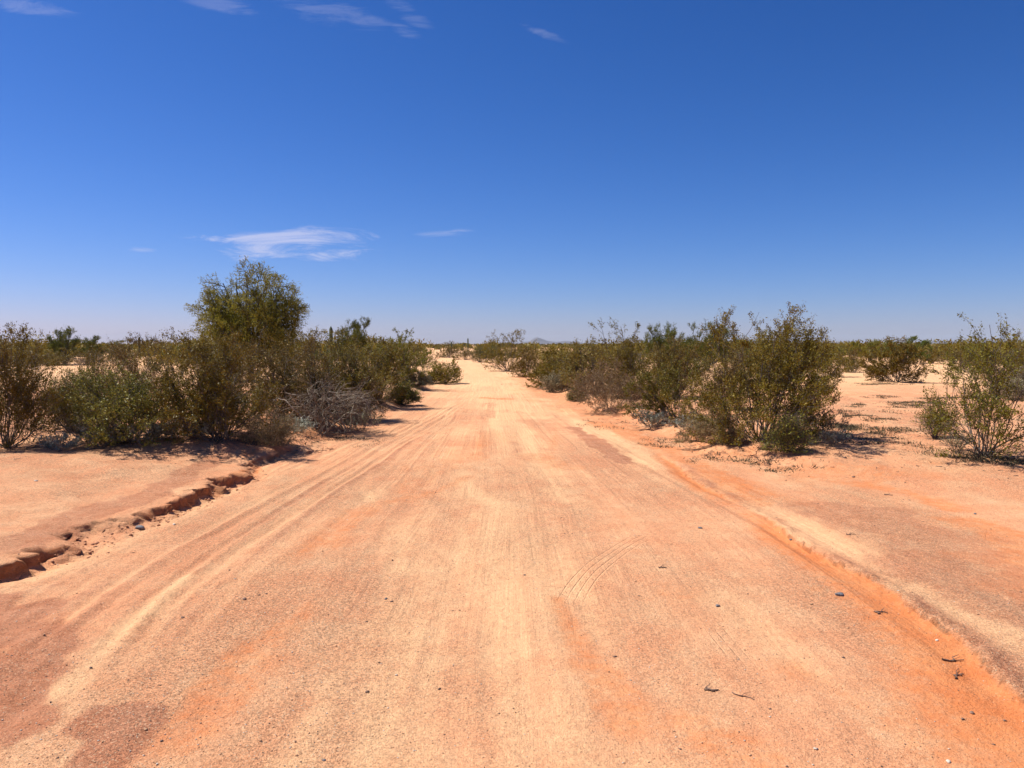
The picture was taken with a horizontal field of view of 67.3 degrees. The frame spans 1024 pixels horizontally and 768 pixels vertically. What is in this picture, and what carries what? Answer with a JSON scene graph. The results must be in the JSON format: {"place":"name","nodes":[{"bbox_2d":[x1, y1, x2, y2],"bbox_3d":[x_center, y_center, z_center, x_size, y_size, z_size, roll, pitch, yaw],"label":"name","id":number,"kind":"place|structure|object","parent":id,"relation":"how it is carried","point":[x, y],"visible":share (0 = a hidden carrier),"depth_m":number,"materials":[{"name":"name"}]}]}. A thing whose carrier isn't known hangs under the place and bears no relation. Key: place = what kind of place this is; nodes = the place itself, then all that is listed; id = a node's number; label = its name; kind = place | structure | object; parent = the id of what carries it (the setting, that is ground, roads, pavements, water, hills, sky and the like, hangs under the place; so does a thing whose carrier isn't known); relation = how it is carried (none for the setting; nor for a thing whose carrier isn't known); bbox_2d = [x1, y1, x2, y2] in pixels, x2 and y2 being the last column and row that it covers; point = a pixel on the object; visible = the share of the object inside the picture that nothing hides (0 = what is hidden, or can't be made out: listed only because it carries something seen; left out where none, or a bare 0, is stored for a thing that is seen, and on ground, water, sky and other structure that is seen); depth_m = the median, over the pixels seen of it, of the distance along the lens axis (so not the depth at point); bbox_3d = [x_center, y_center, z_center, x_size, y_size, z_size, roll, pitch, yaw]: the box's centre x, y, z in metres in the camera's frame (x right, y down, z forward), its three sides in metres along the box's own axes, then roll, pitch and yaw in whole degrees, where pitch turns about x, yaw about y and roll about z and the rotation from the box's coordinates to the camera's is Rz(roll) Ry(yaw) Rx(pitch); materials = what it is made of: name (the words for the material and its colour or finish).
{"place":"outdoors","nodes":[
{"label":"outdoors","id":0,"kind":"place"},
{"bbox_2d":[0,429,313,563],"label":"bank","id":1,"kind":"structure","parent":0,"point":[82,474],"depth_m":8.31,"materials":[{"name":"beige sand"}]},
{"bbox_2d":[0,320,83,448],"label":"creosote bush","id":2,"kind":"object","parent":1,"relation":"on","point":[20,392],"visible":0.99,"depth_m":10.04,"materials":[{"name":"green plant"}]},
{"bbox_2d":[35,431,91,449],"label":"weed","id":3,"kind":"object","parent":1,"relation":"on","point":[50,441],"visible":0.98,"depth_m":9.90,"materials":[{"name":"grey plant"}]},
{"bbox_2d":[53,409,119,443],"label":"weed","id":4,"kind":"object","parent":1,"relation":"on","point":[70,426],"visible":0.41,"depth_m":10.25,"materials":[{"name":"grey plant"}]},
{"bbox_2d":[76,424,121,446],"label":"weed","id":5,"kind":"object","parent":1,"relation":"on","point":[87,434],"visible":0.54,"depth_m":10.19,"materials":[{"name":"grey plant"}]},
{"bbox_2d":[51,353,177,446],"bbox_3d":[-5.457,0.234,10.314,1.596,1.278,1.838,-1,3,-13],"label":"creosote bush","id":6,"kind":"object","parent":1,"relation":"on","point":[110,401],"visible":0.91,"depth_m":10.28,"materials":[{"name":"green leaf"},{"name":"bark"}]},
{"bbox_2d":[109,419,164,442],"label":"weed","id":7,"kind":"object","parent":1,"relation":"on","point":[139,434],"visible":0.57,"depth_m":10.42,"materials":[{"name":"grey plant"}]},
{"bbox_2d":[132,419,178,440],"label":"weed","id":8,"kind":"object","parent":1,"relation":"on","point":[152,426],"visible":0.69,"depth_m":10.52,"materials":[{"name":"grey plant"}]},
{"bbox_2d":[159,421,210,438],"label":"weed","id":9,"kind":"object","parent":1,"relation":"on","point":[172,433],"visible":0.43,"depth_m":10.72,"materials":[{"name":"grey plant"}]},
{"bbox_2d":[191,420,218,438],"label":"weed","id":10,"kind":"object","parent":1,"relation":"on","point":[204,429],"visible":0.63,"depth_m":10.76,"materials":[{"name":"grey plant"}]},
{"bbox_2d":[124,326,286,443],"bbox_3d":[-4.207,0.010,10.825,2.089,1.710,2.110,0,3,0],"label":"creosote bush","id":11,"kind":"object","parent":1,"relation":"on","point":[215,392],"visible":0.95,"depth_m":10.71,"materials":[{"name":"green plant"}]},
{"bbox_2d":[233,403,304,446],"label":"dry shrub","id":12,"kind":"object","parent":1,"relation":"on","point":[271,433],"visible":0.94,"depth_m":11.10,"materials":[{"name":"brown plant"}]},
{"bbox_2d":[0,393,1022,482],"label":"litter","id":13,"kind":"object","parent":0,"point":[5,448],"visible":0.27,"depth_m":10.48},
{"bbox_2d":[0,348,1023,767],"bbox_3d":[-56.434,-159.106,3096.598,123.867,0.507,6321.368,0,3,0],"label":"road","id":14,"kind":"structure","parent":0,"point":[556,682],"depth_m":4.56,"materials":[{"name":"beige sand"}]},
{"bbox_2d":[0,448,331,584],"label":"clods","id":15,"kind":"object","parent":14,"relation":"on","point":[97,542],"visible":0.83,"depth_m":7.03,"materials":[{"name":"brown soil"}]},
{"bbox_2d":[344,407,382,430],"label":"weed","id":16,"kind":"object","parent":14,"relation":"on","point":[366,422],"visible":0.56,"depth_m":14.07,"materials":[{"name":"grey plant"}]},
{"bbox_2d":[435,345,458,357],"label":"desert bush","id":17,"kind":"object","parent":14,"relation":"on","point":[450,351],"visible":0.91,"depth_m":89.52,"materials":[{"name":"green plant"}]},
{"bbox_2d":[467,345,488,362],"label":"desert bush","id":18,"kind":"object","parent":14,"relation":"on","point":[479,353],"visible":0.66,"depth_m":64.81,"materials":[{"name":"green plant"}]},
{"bbox_2d":[0,344,1023,507],"bbox_3d":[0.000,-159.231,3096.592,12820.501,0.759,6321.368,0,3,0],"label":"ground","id":19,"kind":"structure","parent":0,"point":[960,480],"depth_m":10.78,"materials":[{"name":"beige sand"}]},
{"bbox_2d":[0,342,31,373],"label":"desert bush","id":20,"kind":"object","parent":19,"relation":"on","point":[10,360],"visible":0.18,"depth_m":30.87,"materials":[{"name":"green plant"}]},
{"bbox_2d":[20,345,56,369],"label":"desert bush","id":21,"kind":"object","parent":19,"relation":"on","point":[39,357],"visible":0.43,"depth_m":39.04,"materials":[{"name":"green plant"}]},
{"bbox_2d":[40,347,84,365],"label":"desert bush","id":22,"kind":"object","parent":19,"relation":"on","point":[60,356],"visible":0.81,"depth_m":47.97,"materials":[{"name":"green plant"}]},
{"bbox_2d":[46,325,84,363],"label":"mesquite tree","id":23,"kind":"object","parent":19,"relation":"on","point":[61,341],"visible":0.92,"depth_m":49.47,"materials":[{"name":"green plant"}]},
{"bbox_2d":[33,360,101,431],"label":"creosote bush","id":24,"kind":"object","parent":19,"relation":"on","point":[62,386],"visible":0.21,"depth_m":11.72,"materials":[{"name":"green plant"}]},
{"bbox_2d":[70,354,100,364],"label":"dead brush","id":25,"kind":"object","parent":19,"relation":"on","point":[80,360],"visible":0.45,"depth_m":47.72,"materials":[{"name":"grey plant"}]},
{"bbox_2d":[73,335,107,355],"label":"mesquite tree","id":26,"kind":"object","parent":19,"relation":"on","point":[88,344],"visible":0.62,"depth_m":55.38,"materials":[{"name":"green plant"}]},
{"bbox_2d":[65,342,131,398],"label":"creosote bush","id":27,"kind":"object","parent":19,"relation":"on","point":[93,356],"visible":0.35,"depth_m":16.90,"materials":[{"name":"green plant"}]},
{"bbox_2d":[98,343,133,365],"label":"desert bush","id":28,"kind":"object","parent":19,"relation":"on","point":[105,360],"visible":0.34,"depth_m":48.23,"materials":[{"name":"green plant"}]},
{"bbox_2d":[104,339,137,357],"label":"desert bush","id":29,"kind":"object","parent":19,"relation":"on","point":[115,342],"visible":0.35,"depth_m":64.74,"materials":[{"name":"green plant"}]},
{"bbox_2d":[100,331,199,415],"bbox_3d":[-6.616,-0.188,14.380,1.619,1.624,2.134,3,4,44],"label":"creosote bush","id":30,"kind":"object","parent":19,"relation":"on","point":[121,358],"visible":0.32,"depth_m":14.11,"materials":[{"name":"green plant"}]},
{"bbox_2d":[130,340,175,360],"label":"desert bush","id":31,"kind":"object","parent":19,"relation":"on","point":[162,344],"visible":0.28,"depth_m":55.35,"materials":[{"name":"green plant"}]},
{"bbox_2d":[185,333,256,398],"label":"creosote bush","id":32,"kind":"object","parent":19,"relation":"on","point":[241,368],"visible":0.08,"depth_m":17.05,"materials":[{"name":"green plant"}]},
{"bbox_2d":[184,341,266,434],"bbox_3d":[-4.478,0.029,11.892,1.281,1.578,1.233,2,3,30],"label":"creosote bush","id":33,"kind":"object","parent":19,"relation":"on","point":[235,406],"visible":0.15,"depth_m":11.91,"materials":[{"name":"green plant"}]},
{"bbox_2d":[182,255,312,380],"bbox_3d":[-8.703,-2.074,25.455,4.116,4.334,3.756,0,3,0],"label":"palo verde tree","id":34,"kind":"object","parent":19,"relation":"on","point":[248,315],"visible":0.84,"depth_m":24.95,"materials":[{"name":"green plant"}]},
{"bbox_2d":[267,333,317,376],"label":"desert bush","id":35,"kind":"object","parent":19,"relation":"on","point":[294,351],"visible":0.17,"depth_m":28.82,"materials":[{"name":"green plant"}]},
{"bbox_2d":[237,326,350,418],"bbox_3d":[-4.226,-0.190,14.519,2.086,1.809,2.260,-2,3,-30],"label":"creosote bush","id":36,"kind":"object","parent":19,"relation":"on","point":[270,361],"visible":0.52,"depth_m":14.21,"materials":[{"name":"green plant"}]},
{"bbox_2d":[280,415,319,432],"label":"weed","id":37,"kind":"object","parent":19,"relation":"on","point":[306,424],"visible":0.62,"depth_m":12.61,"materials":[{"name":"grey plant"}]},
{"bbox_2d":[296,331,333,364],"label":"desert bush","id":38,"kind":"object","parent":19,"relation":"on","point":[314,348],"visible":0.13,"depth_m":41.35,"materials":[{"name":"green plant"}]},
{"bbox_2d":[278,334,356,422],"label":"creosote bush","id":39,"kind":"object","parent":19,"relation":"on","point":[314,372],"visible":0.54,"depth_m":13.87,"materials":[{"name":"green plant"}]},
{"bbox_2d":[265,366,385,436],"bbox_3d":[-3.310,0.255,13.428,2.154,1.179,1.822,1,3,18],"label":"dead brush","id":40,"kind":"object","parent":19,"relation":"on","point":[315,416],"visible":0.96,"depth_m":13.27,"materials":[{"name":"grey plant"}]},
{"bbox_2d":[329,327,332,363],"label":"saguaro cactus","id":41,"kind":"object","parent":19,"relation":"on","point":[331,334],"visible":0.37,"depth_m":38.64,"materials":[{"name":"green plant"}]},
{"bbox_2d":[294,325,395,412],"bbox_3d":[-3.523,-0.270,15.992,2.249,1.930,2.198,0,3,0],"label":"creosote bush","id":42,"kind":"object","parent":19,"relation":"on","point":[351,375],"visible":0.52,"depth_m":15.80,"materials":[{"name":"green plant"}]},
{"bbox_2d":[335,409,364,427],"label":"weed","id":43,"kind":"object","parent":19,"relation":"on","point":[346,422],"visible":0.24,"depth_m":14.44,"materials":[{"name":"grey plant"}]},
{"bbox_2d":[331,315,372,360],"bbox_3d":[-7.910,-2.065,39.181,2.548,3.057,2.750,0,3,0],"label":"mesquite tree","id":44,"kind":"object","parent":19,"relation":"on","point":[355,327],"visible":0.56,"depth_m":38.97,"materials":[{"name":"green plant"}]},
{"bbox_2d":[325,351,389,417],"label":"creosote bush","id":45,"kind":"object","parent":19,"relation":"on","point":[374,401],"visible":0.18,"depth_m":15.98,"materials":[{"name":"green plant"}]},
{"bbox_2d":[359,335,398,363],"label":"desert bush","id":46,"kind":"object","parent":19,"relation":"on","point":[379,349],"visible":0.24,"depth_m":37.69,"materials":[{"name":"green plant"}]},
{"bbox_2d":[341,333,422,401],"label":"creosote bush","id":47,"kind":"object","parent":19,"relation":"on","point":[379,364],"visible":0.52,"depth_m":19.07,"materials":[{"name":"green plant"}]},
{"bbox_2d":[383,379,423,404],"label":"creosote bush","id":48,"kind":"object","parent":19,"relation":"on","point":[412,398],"visible":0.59,"depth_m":19.90,"materials":[{"name":"green plant"}]},
{"bbox_2d":[373,327,437,384],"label":"creosote bush","id":49,"kind":"object","parent":19,"relation":"on","point":[422,360],"visible":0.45,"depth_m":26.69,"materials":[{"name":"green plant"}]},
{"bbox_2d":[385,340,443,364],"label":"desert bush","id":50,"kind":"object","parent":19,"relation":"on","point":[419,350],"visible":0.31,"depth_m":46.23,"materials":[{"name":"green plant"}]},
{"bbox_2d":[400,367,433,386],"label":"grey shrub","id":51,"kind":"object","parent":19,"relation":"on","point":[423,380],"visible":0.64,"depth_m":27.05,"materials":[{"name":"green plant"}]},
{"bbox_2d":[426,357,463,383],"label":"creosote bush","id":52,"kind":"object","parent":19,"relation":"on","point":[438,375],"visible":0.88,"depth_m":31.97,"materials":[{"name":"green plant"}]},
{"bbox_2d":[450,346,473,359],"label":"desert bush","id":53,"kind":"object","parent":19,"relation":"on","point":[465,352],"visible":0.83,"depth_m":78.92,"materials":[{"name":"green plant"}]},
{"bbox_2d":[474,329,541,371],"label":"creosote bush","id":54,"kind":"object","parent":19,"relation":"on","point":[498,358],"visible":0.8,"depth_m":44.35,"materials":[{"name":"green plant"}]},
{"bbox_2d":[0,327,1023,364],"bbox_3d":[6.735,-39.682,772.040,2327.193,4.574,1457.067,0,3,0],"label":"distant scrub","id":55,"kind":"object","parent":19,"relation":"on","point":[440,346],"visible":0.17,"depth_m":75.31,"materials":[{"name":"green plant"}]},
{"bbox_2d":[9,373,1023,473],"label":"ground cover","id":56,"kind":"object","parent":19,"relation":"on","point":[853,427],"visible":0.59,"depth_m":11.60,"materials":[{"name":"brown plant"}]},
{"bbox_2d":[506,347,547,376],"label":"creosote bush","id":57,"kind":"object","parent":19,"relation":"on","point":[520,366],"visible":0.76,"depth_m":36.95,"materials":[{"name":"green plant"}]},
{"bbox_2d":[521,344,574,388],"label":"creosote bush","id":58,"kind":"object","parent":19,"relation":"on","point":[540,371],"visible":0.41,"depth_m":27.69,"materials":[{"name":"green plant"}]},
{"bbox_2d":[537,368,575,392],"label":"grey shrub","id":59,"kind":"object","parent":19,"relation":"on","point":[556,383],"visible":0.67,"depth_m":25.55,"materials":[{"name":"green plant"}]},
{"bbox_2d":[532,349,588,366],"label":"desert bush","id":60,"kind":"object","parent":19,"relation":"on","point":[559,351],"visible":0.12,"depth_m":41.78,"materials":[{"name":"green plant"}]},
{"bbox_2d":[566,385,590,400],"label":"creosote bush","id":61,"kind":"object","parent":19,"relation":"on","point":[570,397],"visible":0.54,"depth_m":21.77,"materials":[{"name":"green plant"}]},
{"bbox_2d":[551,334,617,393],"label":"creosote bush","id":62,"kind":"object","parent":19,"relation":"on","point":[577,362],"visible":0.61,"depth_m":23.37,"materials":[{"name":"green leaf"},{"name":"bark"}]},
{"bbox_2d":[565,354,651,413],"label":"dry shrub","id":63,"kind":"object","parent":19,"relation":"on","point":[603,389],"visible":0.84,"depth_m":17.86,"materials":[{"name":"brown plant"}]},
{"bbox_2d":[588,318,649,379],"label":"creosote bush","id":64,"kind":"object","parent":19,"relation":"on","point":[619,336],"visible":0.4,"depth_m":24.93,"materials":[{"name":"green plant"}]},
{"bbox_2d":[587,336,662,399],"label":"creosote bush","id":65,"kind":"object","parent":19,"relation":"on","point":[628,355],"visible":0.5,"depth_m":20.46,"materials":[{"name":"green plant"}]},
{"bbox_2d":[603,345,652,365],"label":"desert bush","id":66,"kind":"object","parent":19,"relation":"on","point":[640,351],"visible":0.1,"depth_m":41.93,"materials":[{"name":"green plant"}]},
{"bbox_2d":[629,408,670,428],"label":"weed","id":67,"kind":"object","parent":19,"relation":"on","point":[655,418],"visible":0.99,"depth_m":14.27,"materials":[{"name":"grey plant"}]},
{"bbox_2d":[640,348,689,379],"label":"desert bush","id":68,"kind":"object","parent":19,"relation":"on","point":[658,359],"visible":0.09,"depth_m":24.17,"materials":[{"name":"green plant"}]},
{"bbox_2d":[641,322,696,359],"bbox_3d":[7.566,-1.791,37.619,2.848,2.729,2.485,0,3,0],"label":"palo verde tree","id":69,"kind":"object","parent":19,"relation":"on","point":[656,338],"visible":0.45,"depth_m":37.43,"materials":[{"name":"green plant"}]},
{"bbox_2d":[617,336,726,420],"bbox_3d":[3.008,-0.078,14.608,2.246,1.652,1.824,0,3,0],"label":"creosote bush","id":70,"kind":"object","parent":19,"relation":"on","point":[660,404],"visible":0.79,"depth_m":14.59,"materials":[{"name":"green plant"}]},
{"bbox_2d":[637,335,718,397],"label":"creosote bush","id":71,"kind":"object","parent":19,"relation":"on","point":[675,358],"visible":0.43,"depth_m":19.34,"materials":[{"name":"green plant"}]},
{"bbox_2d":[661,412,704,429],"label":"weed","id":72,"kind":"object","parent":19,"relation":"on","point":[677,420],"visible":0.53,"depth_m":13.19,"materials":[{"name":"grey plant"}]},
{"bbox_2d":[682,320,740,370],"bbox_3d":[9.848,-1.899,38.542,3.422,2.872,3.178,0,3,0],"label":"palo verde tree","id":73,"kind":"object","parent":19,"relation":"on","point":[688,340],"visible":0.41,"depth_m":38.28,"materials":[{"name":"green plant"}]},
{"bbox_2d":[673,402,752,445],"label":"dry shrub","id":74,"kind":"object","parent":19,"relation":"on","point":[701,432],"visible":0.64,"depth_m":11.55,"materials":[{"name":"grey plant"}]},
{"bbox_2d":[697,337,752,408],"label":"creosote bush","id":75,"kind":"object","parent":19,"relation":"on","point":[731,370],"visible":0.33,"depth_m":15.66,"materials":[{"name":"green plant"}]},
{"bbox_2d":[730,329,770,364],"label":"desert bush","id":76,"kind":"object","parent":19,"relation":"on","point":[747,351],"visible":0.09,"depth_m":45.83,"materials":[{"name":"green plant"}]},
{"bbox_2d":[659,300,851,445],"bbox_3d":[3.740,-0.151,11.375,2.747,2.188,2.929,0,3,0],"label":"creosote bush","id":77,"kind":"object","parent":19,"relation":"on","point":[789,375],"visible":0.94,"depth_m":11.22,"materials":[{"name":"green plant"}]},
{"bbox_2d":[721,328,795,383],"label":"creosote bush","id":78,"kind":"object","parent":19,"relation":"on","point":[738,344],"visible":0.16,"depth_m":24.59,"materials":[{"name":"green plant"}]},
{"bbox_2d":[753,407,821,453],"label":"creosote bush","id":79,"kind":"object","parent":19,"relation":"on","point":[781,443],"visible":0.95,"depth_m":10.40,"materials":[{"name":"green plant"}]},
{"bbox_2d":[796,406,851,438],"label":"weed","id":80,"kind":"object","parent":19,"relation":"on","point":[832,423],"visible":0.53,"depth_m":11.28,"materials":[{"name":"grey plant"}]},
{"bbox_2d":[804,341,853,376],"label":"creosote bush","id":81,"kind":"object","parent":19,"relation":"on","point":[838,370],"visible":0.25,"depth_m":31.34,"materials":[{"name":"green plant"}]},
{"bbox_2d":[817,427,851,444],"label":"weed","id":82,"kind":"object","parent":19,"relation":"on","point":[832,436],"visible":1,"depth_m":10.70,"materials":[{"name":"grey plant"}]},
{"bbox_2d":[827,344,859,360],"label":"desert bush","id":83,"kind":"object","parent":19,"relation":"on","point":[840,349],"visible":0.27,"depth_m":49.69,"materials":[{"name":"green plant"}]},
{"bbox_2d":[837,349,864,368],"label":"desert bush","id":84,"kind":"object","parent":19,"relation":"on","point":[853,352],"visible":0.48,"depth_m":43.40,"materials":[{"name":"green plant"}]},
{"bbox_2d":[844,356,862,372],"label":"desert bush","id":85,"kind":"object","parent":19,"relation":"on","point":[856,366],"visible":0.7,"depth_m":37.70,"materials":[{"name":"green plant"}]},
{"bbox_2d":[848,338,889,360],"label":"mesquite tree","id":86,"kind":"object","parent":19,"relation":"on","point":[871,345],"visible":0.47,"depth_m":62.04,"materials":[{"name":"green plant"}]},
{"bbox_2d":[857,335,936,381],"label":"creosote bush","id":87,"kind":"object","parent":19,"relation":"on","point":[894,364],"visible":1,"depth_m":26.29,"materials":[{"name":"green plant"}]},
{"bbox_2d":[880,335,933,362],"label":"palo verde tree","id":88,"kind":"object","parent":19,"relation":"on","point":[920,344],"visible":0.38,"depth_m":55.68,"materials":[{"name":"green plant"}]},
{"bbox_2d":[909,395,960,438],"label":"creosote bush","id":89,"kind":"object","parent":19,"relation":"on","point":[923,421],"visible":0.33,"depth_m":11.06,"materials":[{"name":"green plant"}]},
{"bbox_2d":[923,344,948,360],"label":"desert bush","id":90,"kind":"object","parent":19,"relation":"on","point":[942,352],"visible":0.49,"depth_m":60.94,"materials":[{"name":"green plant"}]},
{"bbox_2d":[932,344,969,363],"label":"desert bush","id":91,"kind":"object","parent":19,"relation":"on","point":[955,353],"visible":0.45,"depth_m":52.44,"materials":[{"name":"green plant"}]},
{"bbox_2d":[939,431,976,452],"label":"weed","id":92,"kind":"object","parent":19,"relation":"on","point":[960,443],"visible":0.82,"depth_m":9.81,"materials":[{"name":"grey plant"}]},
{"bbox_2d":[953,356,978,372],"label":"desert bush","id":93,"kind":"object","parent":19,"relation":"on","point":[964,368],"visible":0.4,"depth_m":36.98,"materials":[{"name":"green plant"}]},
{"bbox_2d":[912,312,1023,457],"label":"creosote bush","id":94,"kind":"object","parent":19,"relation":"on","point":[979,398],"visible":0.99,"depth_m":9.36,"materials":[{"name":"green plant"}]},
{"bbox_2d":[957,342,1001,364],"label":"desert bush","id":95,"kind":"object","parent":19,"relation":"on","point":[975,350],"visible":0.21,"depth_m":40.60,"materials":[{"name":"green plant"}]},
{"bbox_2d":[973,333,1023,385],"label":"creosote bush","id":96,"kind":"object","parent":19,"relation":"on","point":[1021,361],"visible":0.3,"depth_m":23.74,"materials":[{"name":"green plant"}]},
{"bbox_2d":[984,366,1023,399],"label":"grey shrub","id":97,"kind":"object","parent":19,"relation":"on","point":[1019,381],"visible":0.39,"depth_m":17.06,"materials":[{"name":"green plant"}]},
{"bbox_2d":[0,0,1023,343],"label":"sky","id":98,"kind":"structure","parent":0,"point":[458,171],"materials":[{"name":"blue"}]},
{"bbox_2d":[518,337,582,343],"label":"mountain","id":99,"kind":"structure","parent":0,"point":[539,340],"depth_m":4787.18,"materials":[{"name":"grey stone"}]},
{"bbox_2d":[906,341,1021,343],"bbox_3d":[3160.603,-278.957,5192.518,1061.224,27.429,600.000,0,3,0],"label":"hills","id":100,"kind":"structure","parent":0,"point":[952,342],"depth_m":5060.89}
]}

